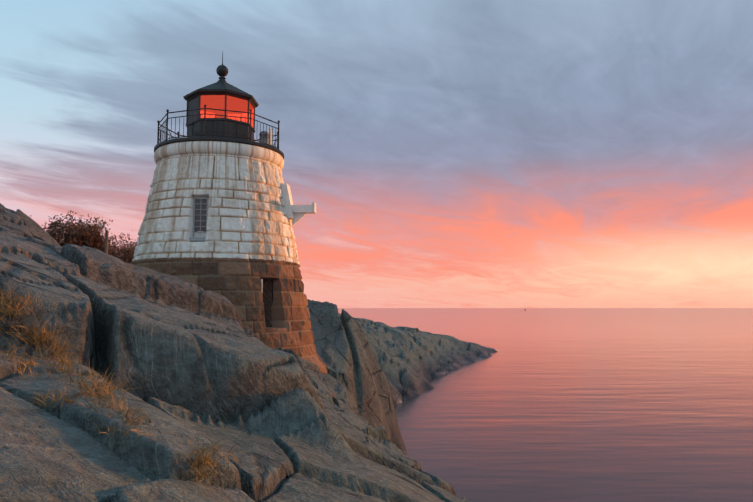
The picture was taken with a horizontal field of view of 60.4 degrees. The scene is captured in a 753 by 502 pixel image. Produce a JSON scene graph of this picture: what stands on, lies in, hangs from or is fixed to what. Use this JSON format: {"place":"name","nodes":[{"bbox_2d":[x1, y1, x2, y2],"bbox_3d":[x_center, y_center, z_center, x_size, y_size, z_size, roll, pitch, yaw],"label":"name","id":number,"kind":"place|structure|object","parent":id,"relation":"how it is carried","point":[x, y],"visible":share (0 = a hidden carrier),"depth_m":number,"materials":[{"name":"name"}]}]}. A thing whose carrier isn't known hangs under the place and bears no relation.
{"place":"outdoors","nodes":[
{"label":"outdoors","id":0,"kind":"place"},
{"bbox_2d":[0,203,497,501],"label":"rocky cliff","id":1,"kind":"structure","parent":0,"point":[194,361],"depth_m":4.87,"materials":[{"name":"grey stone"}]},
{"bbox_2d":[42,210,136,262],"bbox_3d":[-16.471,-0.054,31.616,12.208,3.328,18.179,2,-6,-26],"label":"bush","id":2,"kind":"object","parent":1,"relation":"on","point":[128,248],"depth_m":25.11,"materials":[{"name":"brown plant"}]},
{"bbox_2d":[104,230,107,253],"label":"fence posts","id":3,"kind":"object","parent":1,"relation":"on","point":[106,241],"visible":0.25,"depth_m":24.50,"materials":[{"name":"brown wood"}]},
{"bbox_2d":[0,285,240,480],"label":"dry grass tufts","id":4,"kind":"object","parent":1,"relation":"on","point":[108,393],"visible":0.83,"depth_m":3.59,"materials":[{"name":"brown plant"}]},
{"bbox_2d":[131,156,326,373],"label":"lighthouse tower","id":5,"kind":"structure","parent":1,"relation":"on","point":[242,249],"depth_m":19.44,"materials":[{"name":"stone"}]},
{"bbox_2d":[189,197,208,241],"bbox_3d":[-5.261,-0.909,19.258,0.516,1.416,0.343,0,-5,-2],"label":"window frame","id":6,"kind":"object","parent":5,"relation":"attached to","point":[196,239],"visible":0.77,"depth_m":19.33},
{"bbox_2d":[195,199,206,231],"bbox_3d":[-5.259,-0.984,19.385,0.400,1.200,0.030,0,-5,1],"label":"glass block window","id":7,"kind":"structure","parent":6,"relation":"in","point":[203,218],"depth_m":19.38,"materials":[{"name":"grey glass"}]},
{"bbox_2d":[157,105,279,149],"bbox_3d":[-5.229,-3.782,21.652,4.060,1.022,4.021,0,-5,-2],"label":"gallery railing","id":8,"kind":"object","parent":5,"relation":"on","point":[204,134],"visible":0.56,"depth_m":20.11,"materials":[{"name":"black metal"}]},
{"bbox_2d":[183,53,258,140],"bbox_3d":[-5.218,-5.027,21.810,2.373,3.520,2.373,0,-5,-2],"label":"lantern room","id":9,"kind":"object","parent":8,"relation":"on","point":[223,89],"visible":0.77,"depth_m":21.08,"materials":[{"name":"black metal"}]},
{"bbox_2d":[188,96,198,122],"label":"lantern blank panels","id":10,"kind":"object","parent":9,"relation":"attached to","point":[193,103],"visible":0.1,"depth_m":21.08,"materials":[{"name":"black metal"}]},
{"bbox_2d":[215,107,227,117],"bbox_3d":[-5.218,-4.449,21.759,0.400,0.660,0.400,0,-5,-2],"label":"lamp","id":11,"kind":"object","parent":9,"relation":"attached to","point":[220,113],"depth_m":21.68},
{"bbox_2d":[201,95,253,120],"bbox_3d":[-5.188,-4.539,21.768,2.027,0.760,2.089,0,-5,-2],"label":"lantern glass","id":12,"kind":"object","parent":9,"relation":"attached to","point":[230,107],"visible":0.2,"depth_m":20.95,"materials":[{"name":"glass"}]},
{"bbox_2d":[259,131,268,143],"bbox_3d":[-3.644,-3.616,20.991,0.330,0.565,0.330,0,-5,-2],"label":"fog detector drum","id":13,"kind":"object","parent":8,"relation":"on","point":[261,136],"visible":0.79,"depth_m":20.87,"materials":[{"name":"grey metal"}]},
{"bbox_2d":[154,141,283,169],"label":"cornice","id":14,"kind":"structure","parent":5,"relation":"on","point":[214,148],"depth_m":19.81,"materials":[{"name":"white stone"}]},
{"bbox_2d":[154,137,283,159],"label":"gallery deck","id":15,"kind":"structure","parent":14,"relation":"on","point":[223,139],"depth_m":19.82,"materials":[{"name":"black metal"}]},
{"bbox_2d":[260,278,273,326],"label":"gate door","id":16,"kind":"structure","parent":5,"relation":"attached to","point":[267,279],"depth_m":19.70,"materials":[{"name":"black metal"}]},
{"bbox_2d":[281,183,315,225],"bbox_3d":[-2.628,-1.506,21.331,1.232,1.380,0.540,0,-5,4],"label":"fog bell bracket","id":17,"kind":"object","parent":5,"relation":"attached to","point":[295,214],"visible":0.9,"depth_m":21.14,"materials":[{"name":"white metal"}]},
{"bbox_2d":[270,128,271,144],"bbox_3d":[-3.457,-3.676,21.193,0.050,0.660,0.160,-1,-5,16],"label":"fog detector panel","id":18,"kind":"object","parent":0,"point":[270,136],"visible":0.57,"depth_m":21.14,"materials":[{"name":"white metal"}]},
{"bbox_2d":[0,0,752,307],"label":"sky","id":19,"kind":"structure","parent":0,"point":[448,153],"materials":[{"name":"blue"}]},
{"bbox_2d":[338,308,752,501],"bbox_3d":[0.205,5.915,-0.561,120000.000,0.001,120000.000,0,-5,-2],"label":"sea","id":20,"kind":"structure","parent":0,"point":[598,405],"depth_m":39.15,"materials":[{"name":"liquid"}]}
]}

